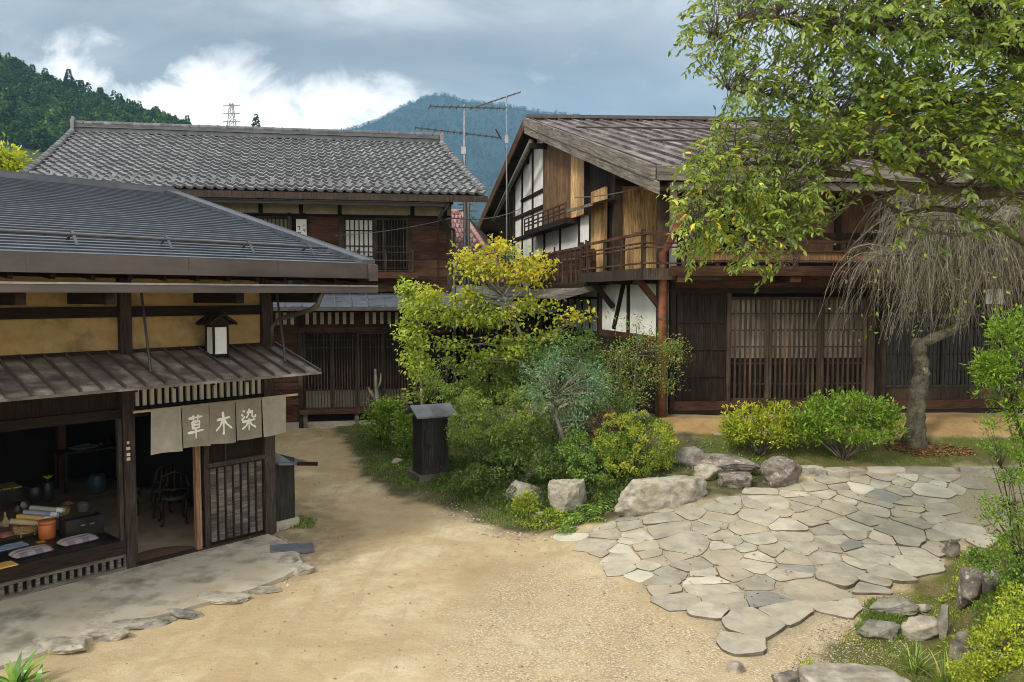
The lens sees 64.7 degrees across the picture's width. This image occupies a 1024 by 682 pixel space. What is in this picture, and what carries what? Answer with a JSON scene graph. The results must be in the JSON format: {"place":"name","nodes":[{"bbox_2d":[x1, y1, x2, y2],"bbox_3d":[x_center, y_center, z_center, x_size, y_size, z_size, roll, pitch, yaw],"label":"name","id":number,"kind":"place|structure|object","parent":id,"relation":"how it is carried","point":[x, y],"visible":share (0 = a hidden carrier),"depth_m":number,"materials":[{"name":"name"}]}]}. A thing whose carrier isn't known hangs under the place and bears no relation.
{"place":"outdoors","nodes":[
{"label":"outdoors","id":0,"kind":"place"},
{"bbox_2d":[0,139,47,166],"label":"hill","id":1,"kind":"structure","parent":0,"point":[30,151],"depth_m":282.40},
{"bbox_2d":[0,52,190,151],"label":"forest","id":2,"kind":"object","parent":1,"relation":"on","point":[41,109],"visible":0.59,"depth_m":351.38,"materials":[{"name":"green plant"}]},
{"bbox_2d":[350,96,562,224],"bbox_3d":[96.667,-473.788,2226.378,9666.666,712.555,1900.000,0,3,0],"label":"mountain","id":3,"kind":"structure","parent":0,"point":[480,207],"depth_m":2557.56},
{"bbox_2d":[334,92,590,194],"bbox_3d":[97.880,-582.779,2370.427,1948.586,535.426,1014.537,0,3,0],"label":"forest","id":4,"kind":"object","parent":3,"relation":"on","point":[380,123],"visible":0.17,"depth_m":2579.75,"materials":[{"name":"plant"}]},
{"bbox_2d":[0,394,1023,681],"bbox_3d":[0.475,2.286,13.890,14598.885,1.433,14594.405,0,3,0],"label":"ground","id":5,"kind":"structure","parent":0,"point":[424,550],"depth_m":9.61,"materials":[{"name":"soil"}]},
{"bbox_2d":[0,132,39,171],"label":"yellow tree","id":6,"kind":"object","parent":5,"relation":"on","point":[12,162],"visible":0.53,"depth_m":29.53,"materials":[{"name":"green plant"}]},
{"bbox_2d":[0,648,54,681],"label":"broad leaf plant","id":7,"kind":"object","parent":5,"relation":"on","point":[17,672],"visible":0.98,"depth_m":7.58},
{"bbox_2d":[32,636,86,654],"bbox_3d":[-4.723,3.199,8.469,0.661,0.153,0.356,1,3,10],"label":"rock","id":8,"kind":"object","parent":5,"relation":"on","point":[62,645],"visible":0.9,"depth_m":8.37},
{"bbox_2d":[76,627,129,641],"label":"rock","id":9,"kind":"object","parent":5,"relation":"on","point":[106,634],"visible":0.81,"depth_m":8.67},
{"bbox_2d":[112,616,176,629],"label":"rock","id":10,"kind":"object","parent":5,"relation":"on","point":[144,623],"visible":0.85,"depth_m":9.02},
{"bbox_2d":[0,534,302,669],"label":"concrete apron","id":11,"kind":"object","parent":5,"relation":"on","point":[157,589],"visible":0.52,"depth_m":9.93,"materials":[{"name":"concrete"}]},
{"bbox_2d":[167,608,203,619],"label":"rock","id":12,"kind":"object","parent":5,"relation":"on","point":[177,613],"visible":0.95,"depth_m":9.27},
{"bbox_2d":[0,170,377,600],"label":"shop building","id":13,"kind":"structure","parent":5,"relation":"on","point":[112,293],"depth_m":11.08,"materials":[{"name":"wood"}]},
{"bbox_2d":[0,482,26,503],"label":"display case","id":14,"kind":"object","parent":13,"relation":"on","point":[12,491],"visible":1,"depth_m":12.79,"materials":[{"name":"black paint"}]},
{"bbox_2d":[12,524,37,537],"bbox_3d":[-6.600,2.566,10.995,0.262,0.149,0.349,3,4,41],"label":"wicker basket","id":15,"kind":"object","parent":13,"relation":"on","point":[21,530],"visible":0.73,"depth_m":10.90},
{"bbox_2d":[8,544,54,558],"bbox_3d":[-6.064,2.649,10.198,0.290,0.075,0.470,3,4,38],"label":"cushion","id":16,"kind":"object","parent":13,"relation":"on","point":[30,551],"visible":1,"depth_m":10.12,"materials":[{"name":"fabric"}]},
{"bbox_2d":[27,484,41,501],"bbox_3d":[-7.548,2.415,12.810,0.235,0.240,0.235,0,3,0],"label":"vat","id":17,"kind":"object","parent":13,"relation":"on","point":[34,493],"visible":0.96,"depth_m":12.72,"materials":[{"name":"ceramic"}]},
{"bbox_2d":[38,518,55,539],"bbox_3d":[-6.242,2.525,10.857,0.218,0.245,0.218,0,3,0],"label":"canister","id":18,"kind":"object","parent":13,"relation":"on","point":[46,528],"visible":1,"depth_m":10.78,"materials":[{"name":"orange ceramic"}]},
{"bbox_2d":[42,475,54,501],"bbox_3d":[-7.348,2.335,12.805,0.173,0.400,0.173,0,3,0],"label":"jar","id":19,"kind":"object","parent":13,"relation":"on","point":[48,495],"visible":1,"depth_m":12.75,"materials":[{"name":"ceramic"}]},
{"bbox_2d":[56,533,98,545],"bbox_3d":[-5.732,2.621,10.679,0.290,0.075,0.470,3,4,38],"label":"cushion","id":20,"kind":"object","parent":13,"relation":"on","point":[78,539],"visible":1,"depth_m":10.60,"materials":[{"name":"fabric"}]},
{"bbox_2d":[59,511,103,537],"bbox_3d":[-5.871,2.513,11.028,0.267,0.250,0.480,3,4,41],"label":"storage box","id":21,"kind":"object","parent":13,"relation":"on","point":[84,523],"visible":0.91,"depth_m":10.96,"materials":[{"name":"black paint"}]},
{"bbox_2d":[51,441,115,493],"bbox_3d":[-8.059,2.401,15.489,0.600,0.760,1.200,3,4,41],"label":"work table","id":22,"kind":"object","parent":13,"relation":"on","point":[66,452],"visible":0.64,"depth_m":15.09,"materials":[{"name":"brown wood"}]},
{"bbox_2d":[87,473,106,493],"bbox_3d":[-7.678,2.641,14.963,0.340,0.340,0.340,0,3,0],"label":"dye pot","id":23,"kind":"object","parent":13,"relation":"on","point":[96,483],"visible":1,"depth_m":14.84,"materials":[{"name":"teal ceramic"}]},
{"bbox_2d":[137,463,175,518],"bbox_3d":[-5.933,2.455,13.463,0.550,0.910,0.476,1,4,21],"label":"chair","id":24,"kind":"object","parent":13,"relation":"on","point":[152,489],"visible":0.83,"depth_m":13.35,"materials":[{"name":"wood"}]},
{"bbox_2d":[138,546,194,561],"bbox_3d":[-5.037,3.007,11.455,0.418,0.012,1.000,3,4,41],"label":"doormat","id":25,"kind":"object","parent":13,"relation":"on","point":[152,553],"visible":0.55,"depth_m":11.51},
{"bbox_2d":[157,471,189,526],"bbox_3d":[-5.436,2.484,12.963,0.476,0.910,0.550,-2,4,-29],"label":"chair","id":26,"kind":"object","parent":13,"relation":"on","point":[174,495],"visible":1,"depth_m":12.82,"materials":[{"name":"black wood"}]},
{"bbox_2d":[133,393,297,454],"bbox_3d":[-4.083,1.163,11.438,0.099,0.618,2.484,3,4,41],"label":"curtain","id":27,"kind":"object","parent":13,"relation":"hanging from","point":[199,429],"depth_m":11.33,"materials":[{"name":"beige fabric"}]},
{"bbox_2d":[195,311,237,357],"bbox_3d":[-4.133,-0.091,11.321,0.440,0.645,0.420,3,4,41],"label":"lantern","id":28,"kind":"object","parent":13,"relation":"on","point":[217,338],"visible":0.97,"depth_m":11.26,"materials":[{"name":"paper"}]},
{"bbox_2d":[207,406,265,545],"bbox_3d":[-4.086,1.913,11.971,0.121,2.120,0.930,3,4,41],"label":"sliding door","id":29,"kind":"structure","parent":13,"relation":"in","point":[236,469],"depth_m":12.01,"materials":[{"name":"brown wood"}]},
{"bbox_2d":[197,591,250,604],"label":"rock","id":30,"kind":"object","parent":5,"relation":"on","point":[219,597],"visible":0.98,"depth_m":9.74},
{"bbox_2d":[20,116,487,428],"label":"tiled house","id":31,"kind":"structure","parent":5,"relation":"on","point":[330,183],"depth_m":20.67,"materials":[{"name":"grey tile"}]},
{"bbox_2d":[303,332,332,409],"bbox_3d":[-4.927,0.764,20.522,0.705,1.966,0.057,-1,3,-10],"label":"lattice door","id":32,"kind":"structure","parent":31,"relation":"in","point":[330,334],"depth_m":20.51,"materials":[{"name":"brown wood"}]},
{"bbox_2d":[332,332,357,408],"bbox_3d":[-4.269,0.758,20.638,0.623,1.966,0.057,-1,3,-10],"label":"lattice door","id":33,"kind":"structure","parent":31,"relation":"in","point":[333,372],"depth_m":20.62,"materials":[{"name":"brown wood"}]},
{"bbox_2d":[357,332,382,408],"bbox_3d":[-3.636,0.751,20.749,0.653,1.966,0.057,-1,3,-10],"label":"lattice door","id":34,"kind":"structure","parent":31,"relation":"in","point":[358,364],"depth_m":20.72,"materials":[{"name":"brown wood"}]},
{"bbox_2d":[383,332,408,407],"bbox_3d":[-2.986,0.745,20.864,0.660,1.966,0.057,-1,3,-10],"label":"lattice door","id":35,"kind":"structure","parent":31,"relation":"in","point":[384,362],"depth_m":20.83,"materials":[{"name":"brown wood"}]},
{"bbox_2d":[415,104,506,283],"bbox_3d":[-1.450,-4.205,23.217,2.619,5.118,0.583,-1,3,-11],"label":"tv antenna","id":36,"kind":"object","parent":31,"relation":"attached to","point":[463,150],"visible":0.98,"depth_m":23.21,"materials":[{"name":"metal"}]},
{"bbox_2d":[270,542,313,552],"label":"stone slab","id":37,"kind":"structure","parent":5,"relation":"on","point":[307,547],"depth_m":11.64,"materials":[{"name":"grey stone"}]},
{"bbox_2d":[275,452,317,531],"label":"meter shed","id":38,"kind":"structure","parent":5,"relation":"on","point":[285,493],"depth_m":12.70,"materials":[{"name":"grey wood"}]},
{"bbox_2d":[288,563,315,575],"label":"rock","id":39,"kind":"object","parent":5,"relation":"on","point":[300,569],"visible":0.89,"depth_m":10.75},
{"bbox_2d":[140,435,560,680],"bbox_3d":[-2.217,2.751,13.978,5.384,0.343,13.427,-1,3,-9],"label":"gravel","id":40,"kind":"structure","parent":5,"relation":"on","point":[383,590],"depth_m":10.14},
{"bbox_2d":[352,393,405,447],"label":"garden shrub","id":41,"kind":"object","parent":5,"relation":"on","point":[382,411],"visible":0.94,"depth_m":18.23,"materials":[{"name":"green plant"}]},
{"bbox_2d":[390,407,413,459],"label":"garden shrub","id":42,"kind":"object","parent":5,"relation":"on","point":[405,421],"visible":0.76,"depth_m":17.27,"materials":[{"name":"green plant"}]},
{"bbox_2d":[388,275,445,404],"bbox_3d":[-2.097,0.537,17.946,1.309,3.963,1.297,0,3,0],"label":"slender maple","id":43,"kind":"object","parent":5,"relation":"on","point":[414,352],"visible":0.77,"depth_m":17.74,"materials":[{"name":"green plant"}]},
{"bbox_2d":[403,403,457,483],"bbox_3d":[-1.584,1.984,15.711,0.840,1.526,0.756,-2,4,-28],"label":"wooden post box","id":44,"kind":"object","parent":5,"relation":"on","point":[430,451],"visible":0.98,"depth_m":15.52,"materials":[{"name":"brown wood"}]},
{"bbox_2d":[343,424,552,528],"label":"grass","id":45,"kind":"structure","parent":5,"relation":"on","point":[388,459],"depth_m":16.08,"materials":[{"name":"plant"}]},
{"bbox_2d":[417,350,548,456],"bbox_3d":[-0.610,1.381,17.098,2.860,2.426,1.828,0,3,0],"label":"rounded shrub","id":46,"kind":"object","parent":5,"relation":"on","point":[475,385],"visible":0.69,"depth_m":16.89,"materials":[{"name":"green plant"}]},
{"bbox_2d":[450,209,518,390],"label":"red tiled house","id":47,"kind":"structure","parent":5,"relation":"on","point":[477,235],"depth_m":28.81,"materials":[{"name":"brown tile"}]},
{"bbox_2d":[471,91,520,243],"bbox_3d":[-0.528,-4.785,26.768,1.623,6.866,0.400,0,3,-6],"label":"tv antenna","id":48,"kind":"object","parent":47,"relation":"on","point":[506,135],"visible":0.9,"depth_m":26.62,"materials":[{"name":"metal"}]},
{"bbox_2d":[434,503,554,541],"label":"gravel","id":49,"kind":"structure","parent":5,"relation":"on","point":[519,537],"depth_m":12.61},
{"bbox_2d":[444,383,558,469],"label":"rounded shrub","id":50,"kind":"object","parent":5,"relation":"on","point":[487,434],"visible":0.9,"depth_m":15.20,"materials":[{"name":"green plant"}]},
{"bbox_2d":[451,285,556,405],"bbox_3d":[0.174,0.153,24.850,4.252,3.827,2.415,0,3,0],"label":"metal roofed lean to","id":51,"kind":"object","parent":5,"relation":"on","point":[533,321],"visible":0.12,"depth_m":24.13,"materials":[{"name":"grey metal"}]},
{"bbox_2d":[458,202,477,315],"bbox_3d":[-1.297,-2.432,23.899,0.560,3.498,0.117,0,3,0],"label":"insulator pole","id":52,"kind":"object","parent":51,"relation":"on","point":[468,210],"visible":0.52,"depth_m":23.81,"materials":[{"name":"metal"}]},
{"bbox_2d":[407,231,608,454],"bbox_3d":[-0.097,0.035,16.383,4.116,4.534,1.940,0,3,0],"label":"maple tree","id":53,"kind":"object","parent":5,"relation":"on","point":[486,269],"visible":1,"depth_m":16.40,"materials":[{"name":"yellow plant"}]},
{"bbox_2d":[446,420,581,495],"bbox_3d":[0.048,2.088,14.687,2.426,1.220,2.025,0,3,0],"label":"shrub","id":54,"kind":"object","parent":5,"relation":"on","point":[542,466],"visible":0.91,"depth_m":14.32,"materials":[{"name":"green plant"}]},
{"bbox_2d":[505,480,543,504],"bbox_3d":[0.207,2.648,13.988,0.567,0.497,0.574,3,4,39],"label":"rock","id":55,"kind":"object","parent":5,"relation":"on","point":[520,486],"visible":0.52,"depth_m":13.86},
{"bbox_2d":[429,441,634,523],"bbox_3d":[0.343,2.376,15.262,3.728,0.842,5.242,0,3,0],"label":"ground cover","id":56,"kind":"object","parent":5,"relation":"on","point":[461,464],"visible":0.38,"depth_m":14.16,"materials":[{"name":"green plant"}]},
{"bbox_2d":[507,486,572,530],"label":"creeping plant","id":57,"kind":"object","parent":5,"relation":"on","point":[524,503],"visible":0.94,"depth_m":12.80,"materials":[{"name":"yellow plant"}]},
{"bbox_2d":[350,409,759,522],"bbox_3d":[-0.468,1.986,18.114,5.538,1.325,12.369,-2,4,-26],"label":"ground cover","id":58,"kind":"object","parent":5,"relation":"on","point":[401,468],"visible":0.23,"depth_m":15.93,"materials":[{"name":"green plant"}]},
{"bbox_2d":[520,326,612,448],"bbox_3d":[1.083,0.978,16.298,1.764,2.600,1.592,3,4,37],"label":"feathery shrub","id":59,"kind":"object","parent":5,"relation":"on","point":[591,353],"visible":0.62,"depth_m":16.14,"materials":[{"name":"green plant"}]},
{"bbox_2d":[548,478,586,513],"bbox_3d":[0.909,2.722,13.324,0.649,0.892,0.479,0,3,4],"label":"rock","id":60,"kind":"object","parent":5,"relation":"on","point":[566,494],"visible":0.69,"depth_m":13.20,"materials":[{"name":"stone"}]},
{"bbox_2d":[513,337,623,466],"bbox_3d":[1.027,1.195,14.520,2.027,2.525,1.506,0,3,0],"label":"nandina shrub","id":61,"kind":"object","parent":5,"relation":"on","point":[552,388],"visible":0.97,"depth_m":14.41,"materials":[{"name":"green plant"}]},
{"bbox_2d":[562,512,607,526],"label":"fern","id":62,"kind":"object","parent":5,"relation":"on","point":[578,517],"visible":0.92,"depth_m":12.65,"materials":[{"name":"green plant"}]},
{"bbox_2d":[553,428,635,496],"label":"shrub","id":63,"kind":"object","parent":5,"relation":"on","point":[577,455],"visible":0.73,"depth_m":13.79,"materials":[{"name":"green plant"}]},
{"bbox_2d":[578,498,615,521],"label":"fern","id":64,"kind":"object","parent":5,"relation":"on","point":[592,510],"visible":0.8,"depth_m":12.89,"materials":[{"name":"green plant"}]},
{"bbox_2d":[577,407,622,477],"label":"shrub","id":65,"kind":"object","parent":5,"relation":"on","point":[600,418],"visible":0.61,"depth_m":14.34,"materials":[{"name":"green plant"}]},
{"bbox_2d":[562,386,639,449],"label":"shrub","id":66,"kind":"object","parent":5,"relation":"on","point":[619,411],"visible":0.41,"depth_m":15.00,"materials":[{"name":"green plant"}]},
{"bbox_2d":[450,576,764,681],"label":"gravel","id":67,"kind":"structure","parent":5,"relation":"on","point":[594,631],"depth_m":8.78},
{"bbox_2d":[590,409,681,477],"bbox_3d":[2.174,1.761,14.039,1.589,1.199,1.404,-2,4,-28],"label":"azalea ball","id":68,"kind":"object","parent":5,"relation":"on","point":[654,457],"visible":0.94,"depth_m":13.76,"materials":[{"name":"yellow plant"}]},
{"bbox_2d":[589,313,695,432],"bbox_3d":[2.492,0.653,15.394,2.042,2.440,1.275,0,3,0],"label":"loose shrub","id":69,"kind":"object","parent":5,"relation":"on","point":[639,355],"visible":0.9,"depth_m":15.29,"materials":[{"name":"green plant"}]},
{"bbox_2d":[614,475,708,516],"bbox_3d":[2.362,2.501,12.759,1.668,0.708,0.533,-1,3,-14],"label":"rock","id":70,"kind":"object","parent":5,"relation":"on","point":[643,496],"visible":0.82,"depth_m":12.53,"materials":[{"name":"stone"}]},
{"bbox_2d":[674,446,703,466],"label":"rock","id":71,"kind":"object","parent":5,"relation":"on","point":[683,454],"visible":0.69,"depth_m":14.05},
{"bbox_2d":[694,464,722,479],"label":"rock","id":72,"kind":"object","parent":5,"relation":"on","point":[707,471],"visible":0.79,"depth_m":13.46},
{"bbox_2d":[686,453,759,473],"bbox_3d":[3.567,2.139,13.877,1.426,0.390,0.551,2,4,30],"label":"rock","id":73,"kind":"object","parent":5,"relation":"on","point":[730,463],"visible":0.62,"depth_m":13.67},
{"bbox_2d":[718,471,751,487],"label":"rock","id":74,"kind":"object","parent":5,"relation":"on","point":[729,479],"visible":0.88,"depth_m":13.13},
{"bbox_2d":[477,114,1023,416],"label":"gabled timber house","id":75,"kind":"structure","parent":5,"relation":"on","point":[762,345],"depth_m":16.37,"materials":[{"name":"brown wood"}]},
{"bbox_2d":[549,297,597,333],"bbox_3d":[1.626,-0.761,22.113,0.030,0.895,4.716,-1,3,-12],"label":"window frame","id":76,"kind":"structure","parent":75,"relation":"in","point":[574,298],"depth_m":21.25,"materials":[{"name":"brown wood"}]},
{"bbox_2d":[552,299,596,330],"bbox_3d":[1.666,-0.761,22.115,0.049,0.845,4.658,-1,3,-12],"label":"window","id":77,"kind":"structure","parent":75,"relation":"in","point":[571,301],"depth_m":21.41,"materials":[{"name":"grey glass"}]},
{"bbox_2d":[675,293,726,400],"bbox_3d":[3.751,0.164,16.126,1.085,2.259,0.100,0,3,-3],"label":"boarded door","id":78,"kind":"structure","parent":75,"relation":"in","point":[701,321],"depth_m":16.10,"materials":[{"name":"brown wood"}]},
{"bbox_2d":[714,397,808,456],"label":"azalea bush","id":79,"kind":"object","parent":5,"relation":"on","point":[737,427],"visible":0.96,"depth_m":14.20,"materials":[{"name":"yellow plant"}]},
{"bbox_2d":[759,456,802,487],"bbox_3d":[4.406,2.212,13.289,0.701,0.629,0.478,-3,4,-38],"label":"rock","id":80,"kind":"object","parent":5,"relation":"on","point":[778,471],"visible":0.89,"depth_m":13.13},
{"bbox_2d":[771,670,799,681],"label":"rock","id":81,"kind":"object","parent":5,"relation":"on","point":[788,676],"visible":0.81,"depth_m":7.64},
{"bbox_2d":[800,465,826,476],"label":"kerb stone","id":82,"kind":"object","parent":5,"relation":"on","point":[811,470],"visible":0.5,"depth_m":13.56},
{"bbox_2d":[656,0,1023,292],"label":"overhanging tree","id":83,"kind":"object","parent":5,"relation":"on","point":[993,34],"visible":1,"depth_m":8.33,"materials":[{"name":"green plant"}]},
{"bbox_2d":[825,467,865,477],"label":"kerb stone","id":84,"kind":"object","parent":5,"relation":"on","point":[843,472],"visible":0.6,"depth_m":13.53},
{"bbox_2d":[788,386,909,460],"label":"azalea bush","id":85,"kind":"object","parent":5,"relation":"on","point":[829,424],"visible":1,"depth_m":14.03,"materials":[{"name":"green plant"}]},
{"bbox_2d":[797,662,911,681],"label":"rock","id":86,"kind":"object","parent":5,"relation":"on","point":[832,672],"visible":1,"depth_m":7.52,"materials":[{"name":"stone"}]},
{"bbox_2d":[697,432,1012,466],"bbox_3d":[6.966,1.968,14.395,7.026,0.468,1.454,0,3,0],"label":"moss","id":87,"kind":"object","parent":5,"relation":"on","point":[938,464],"visible":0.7,"depth_m":14.36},
{"bbox_2d":[786,578,947,669],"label":"gravel","id":88,"kind":"structure","parent":5,"relation":"on","point":[823,659],"depth_m":8.51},
{"bbox_2d":[856,619,899,640],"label":"rock","id":89,"kind":"object","parent":5,"relation":"on","point":[875,629],"visible":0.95,"depth_m":8.67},
{"bbox_2d":[853,595,906,639],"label":"grass","id":90,"kind":"structure","parent":5,"relation":"on","point":[883,617],"depth_m":9.13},
{"bbox_2d":[866,466,905,472],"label":"kerb stone","id":91,"kind":"object","parent":5,"relation":"on","point":[884,469],"visible":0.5,"depth_m":13.75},
{"bbox_2d":[870,597,919,615],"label":"rock","id":92,"kind":"object","parent":5,"relation":"on","point":[899,605],"visible":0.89,"depth_m":9.25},
{"bbox_2d":[888,637,946,676],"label":"grass tuft","id":93,"kind":"object","parent":5,"relation":"on","point":[916,663],"visible":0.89,"depth_m":7.88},
{"bbox_2d":[814,178,1023,449],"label":"weeping tree","id":94,"kind":"object","parent":5,"relation":"on","point":[967,248],"visible":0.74,"depth_m":14.41,"materials":[{"name":"grey plant"}]},
{"bbox_2d":[899,615,938,640],"bbox_3d":[4.429,3.122,8.770,0.464,0.318,0.335,1,3,12],"label":"rock","id":95,"kind":"object","parent":5,"relation":"on","point":[920,628],"visible":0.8,"depth_m":8.64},
{"bbox_2d":[827,535,1023,681],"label":"moss","id":96,"kind":"object","parent":5,"relation":"on","point":[893,648],"visible":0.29,"depth_m":8.47,"materials":[{"name":"plant"}]},
{"bbox_2d":[883,438,977,456],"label":"fallen leaves","id":97,"kind":"object","parent":5,"relation":"on","point":[929,451],"visible":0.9,"depth_m":14.50,"materials":[{"name":"brown plant"}]},
{"bbox_2d":[904,467,956,474],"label":"kerb stone","id":98,"kind":"object","parent":5,"relation":"on","point":[931,470],"visible":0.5,"depth_m":13.66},
{"bbox_2d":[897,646,967,681],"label":"grass tuft","id":99,"kind":"object","parent":5,"relation":"on","point":[943,674],"visible":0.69,"depth_m":7.42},
{"bbox_2d":[937,604,949,638],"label":"rock","id":100,"kind":"object","parent":5,"relation":"on","point":[943,620],"visible":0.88,"depth_m":8.56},
{"bbox_2d":[942,539,959,557],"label":"rock","id":101,"kind":"object","parent":5,"relation":"on","point":[951,548],"visible":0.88,"depth_m":10.87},
{"bbox_2d":[949,630,973,663],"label":"rock","id":102,"kind":"object","parent":5,"relation":"on","point":[957,644],"visible":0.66,"depth_m":7.56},
{"bbox_2d":[956,565,984,609],"bbox_3d":[5.139,2.762,9.024,0.426,0.541,0.292,-2,4,-37],"label":"rock","id":103,"kind":"object","parent":5,"relation":"on","point":[969,586],"visible":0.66,"depth_m":8.90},
{"bbox_2d":[935,521,1023,681],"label":"ground cover","id":104,"kind":"object","parent":5,"relation":"on","point":[1013,661],"visible":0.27,"depth_m":7.59,"materials":[{"name":"green plant"}]},
{"bbox_2d":[958,466,1005,473],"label":"kerb stone","id":105,"kind":"object","parent":5,"relation":"on","point":[978,469],"visible":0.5,"depth_m":13.69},
{"bbox_2d":[944,579,1023,681],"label":"bank plant","id":106,"kind":"object","parent":5,"relation":"on","point":[984,660],"visible":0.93,"depth_m":6.85,"materials":[{"name":"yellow plant"}]},
{"bbox_2d":[959,299,1023,522],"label":"tall azalea","id":107,"kind":"object","parent":5,"relation":"on","point":[997,366],"visible":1,"depth_m":8.29,"materials":[{"name":"green plant"}]},
{"bbox_2d":[960,540,1023,601],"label":"bank plant","id":108,"kind":"object","parent":5,"relation":"on","point":[985,560],"visible":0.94,"depth_m":8.10,"materials":[{"name":"green plant"}]},
{"bbox_2d":[982,569,1003,595],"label":"rock","id":109,"kind":"object","parent":5,"relation":"on","point":[987,586],"visible":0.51,"depth_m":8.70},
{"bbox_2d":[965,561,1023,681],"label":"ground cover","id":110,"kind":"object","parent":5,"relation":"on","point":[975,604],"visible":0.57,"depth_m":8.23,"materials":[{"name":"green plant"}]},
{"bbox_2d":[972,412,1023,570],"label":"leggy azalea","id":111,"kind":"object","parent":5,"relation":"on","point":[999,453],"visible":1,"depth_m":8.00,"materials":[{"name":"green plant"}]},
{"bbox_2d":[0,0,1023,129],"label":"sky","id":112,"kind":"structure","parent":0,"point":[312,64],"materials":[{"name":"blue"}]},
{"bbox_2d":[553,465,1019,656],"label":"paving","id":113,"kind":"structure","parent":0,"point":[751,628],"depth_m":11.19,"materials":[{"name":"stone"}]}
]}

